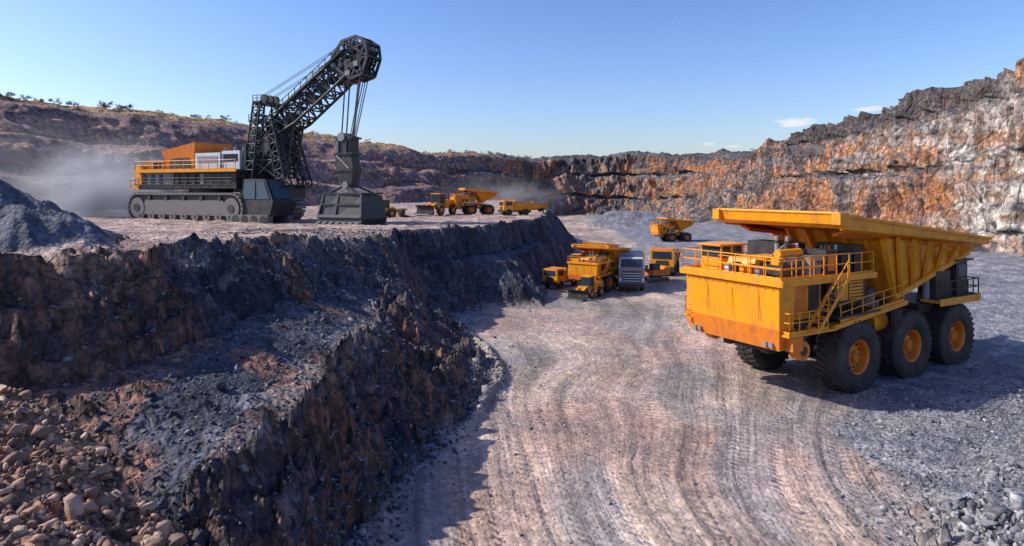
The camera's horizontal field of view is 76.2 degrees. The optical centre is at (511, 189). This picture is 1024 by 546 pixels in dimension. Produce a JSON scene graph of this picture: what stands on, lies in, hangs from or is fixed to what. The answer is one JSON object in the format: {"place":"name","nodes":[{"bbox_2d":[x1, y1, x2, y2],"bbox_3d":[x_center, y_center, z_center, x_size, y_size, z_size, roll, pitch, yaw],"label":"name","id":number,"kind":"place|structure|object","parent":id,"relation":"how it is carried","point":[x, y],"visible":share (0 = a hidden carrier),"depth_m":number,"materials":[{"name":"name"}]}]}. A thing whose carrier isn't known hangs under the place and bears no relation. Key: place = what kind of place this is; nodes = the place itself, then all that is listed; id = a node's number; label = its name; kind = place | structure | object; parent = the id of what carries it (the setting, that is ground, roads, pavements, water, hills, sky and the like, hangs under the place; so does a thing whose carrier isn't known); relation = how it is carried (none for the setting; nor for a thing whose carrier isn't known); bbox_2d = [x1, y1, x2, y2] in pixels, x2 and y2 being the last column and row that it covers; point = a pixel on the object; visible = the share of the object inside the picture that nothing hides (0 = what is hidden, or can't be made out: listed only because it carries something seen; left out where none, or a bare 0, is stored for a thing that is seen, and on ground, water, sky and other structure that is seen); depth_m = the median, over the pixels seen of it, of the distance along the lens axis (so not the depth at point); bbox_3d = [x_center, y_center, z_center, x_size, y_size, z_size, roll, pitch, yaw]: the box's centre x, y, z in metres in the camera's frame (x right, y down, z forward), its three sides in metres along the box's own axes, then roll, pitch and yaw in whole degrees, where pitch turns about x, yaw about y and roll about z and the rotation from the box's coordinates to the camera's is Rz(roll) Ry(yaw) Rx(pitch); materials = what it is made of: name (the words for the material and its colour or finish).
{"place":"outdoors","nodes":[
{"label":"outdoors","id":0,"kind":"place"},
{"bbox_2d":[0,179,1023,545],"bbox_3d":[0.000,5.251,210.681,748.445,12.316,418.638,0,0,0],"label":"terrain","id":1,"kind":"structure","parent":0,"point":[498,259],"depth_m":26.71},
{"bbox_2d":[0,384,186,545],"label":"rubble","id":2,"kind":"object","parent":1,"relation":"on","point":[12,461],"visible":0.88,"depth_m":9.60,"materials":[{"name":"grey stone"}]},
{"bbox_2d":[127,35,386,224],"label":"mining shovel","id":3,"kind":"object","parent":1,"relation":"on","point":[226,183],"visible":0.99,"depth_m":77.49,"materials":[{"name":"yellow paint"}]},
{"bbox_2d":[0,192,571,545],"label":"slope scree","id":4,"kind":"structure","parent":1,"relation":"on","point":[104,424],"depth_m":25.11,"materials":[{"name":"grey stone"}]},
{"bbox_2d":[383,199,409,216],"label":"wheel loader","id":5,"kind":"object","parent":1,"relation":"on","point":[390,211],"visible":0.44,"depth_m":93.23,"materials":[{"name":"yellow paint"}]},
{"bbox_2d":[287,289,520,545],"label":"toe debris","id":6,"kind":"object","parent":1,"relation":"on","point":[395,474],"visible":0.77,"depth_m":25.03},
{"bbox_2d":[412,193,456,214],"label":"wheel loader","id":7,"kind":"object","parent":1,"relation":"on","point":[440,203],"visible":1,"depth_m":99.86,"materials":[{"name":"yellow paint"}]},
{"bbox_2d":[450,188,497,214],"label":"haul truck","id":8,"kind":"object","parent":1,"relation":"on","point":[472,206],"visible":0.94,"depth_m":103.08,"materials":[{"name":"yellow paint"}]},
{"bbox_2d":[0,58,1023,256],"bbox_3d":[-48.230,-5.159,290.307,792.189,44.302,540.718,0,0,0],"label":"pit wall","id":9,"kind":"structure","parent":1,"relation":"on","point":[951,159],"depth_m":142.07,"materials":[{"name":"brown stone"}]},
{"bbox_2d":[5,91,753,158],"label":"scrub trees","id":10,"kind":"object","parent":9,"relation":"on","point":[104,105],"visible":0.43,"depth_m":165.42,"materials":[{"name":"green plant"}]},
{"bbox_2d":[498,200,533,214],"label":"service truck","id":11,"kind":"object","parent":1,"relation":"on","point":[507,207],"visible":0.99,"depth_m":100.19,"materials":[{"name":"yellow paint"}]},
{"bbox_2d":[532,202,547,211],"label":"service truck","id":12,"kind":"object","parent":1,"relation":"on","point":[539,207],"visible":0.45,"depth_m":111.48,"materials":[{"name":"yellow paint"}]},
{"bbox_2d":[542,266,576,288],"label":"service truck","id":13,"kind":"object","parent":1,"relation":"on","point":[558,277],"visible":0.91,"depth_m":71.76,"materials":[{"name":"orange paint"}]},
{"bbox_2d":[565,275,603,300],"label":"wheel loader","id":14,"kind":"object","parent":1,"relation":"on","point":[589,286],"visible":1,"depth_m":65.83,"materials":[{"name":"yellow paint"}]},
{"bbox_2d":[567,244,631,291],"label":"haul truck","id":15,"kind":"object","parent":1,"relation":"on","point":[598,261],"visible":0.8,"depth_m":69.37,"materials":[{"name":"yellow paint"}]},
{"bbox_2d":[583,242,619,251],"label":"haul truck","id":16,"kind":"object","parent":1,"relation":"on","point":[592,243],"visible":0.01,"depth_m":87.33,"materials":[{"name":"yellow paint"}]},
{"bbox_2d":[615,248,647,289],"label":"box truck","id":17,"kind":"object","parent":1,"relation":"on","point":[630,267],"visible":0.88,"depth_m":69.77,"materials":[{"name":"grey paint"}]},
{"bbox_2d":[644,263,669,282],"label":"excavator","id":18,"kind":"object","parent":1,"relation":"on","point":[654,271],"visible":0.77,"depth_m":77.28,"materials":[{"name":"orange paint"}]},
{"bbox_2d":[650,247,680,275],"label":"service truck","id":19,"kind":"object","parent":1,"relation":"on","point":[667,256],"visible":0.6,"depth_m":82.69,"materials":[{"name":"yellow paint"}]},
{"bbox_2d":[311,297,1022,545],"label":"road stones","id":20,"kind":"object","parent":1,"relation":"on","point":[609,502],"visible":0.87,"depth_m":28.57,"materials":[{"name":"grey stone"}]},
{"bbox_2d":[650,217,694,241],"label":"haul truck","id":21,"kind":"object","parent":1,"relation":"on","point":[661,229],"visible":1,"depth_m":133.91,"materials":[{"name":"yellow paint"}]},
{"bbox_2d":[680,208,991,394],"bbox_3d":[19.543,6.075,39.397,18.828,9.873,8.400,0,0,-30],"label":"haul truck","id":22,"kind":"object","parent":1,"relation":"on","point":[765,304],"visible":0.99,"depth_m":36.06,"materials":[{"name":"yellow paint"}]},
{"bbox_2d":[801,382,1023,545],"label":"gravel","id":23,"kind":"structure","parent":1,"relation":"on","point":[883,507],"depth_m":27.11,"materials":[{"name":"grey gravel"}]},
{"bbox_2d":[925,461,1023,545],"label":"boulder berm","id":24,"kind":"structure","parent":1,"relation":"on","point":[1001,505],"depth_m":19.70,"materials":[{"name":"grey stone"}]},
{"bbox_2d":[0,0,1023,158],"label":"sky","id":25,"kind":"structure","parent":0,"point":[534,78],"materials":[{"name":"blue"}]}
]}

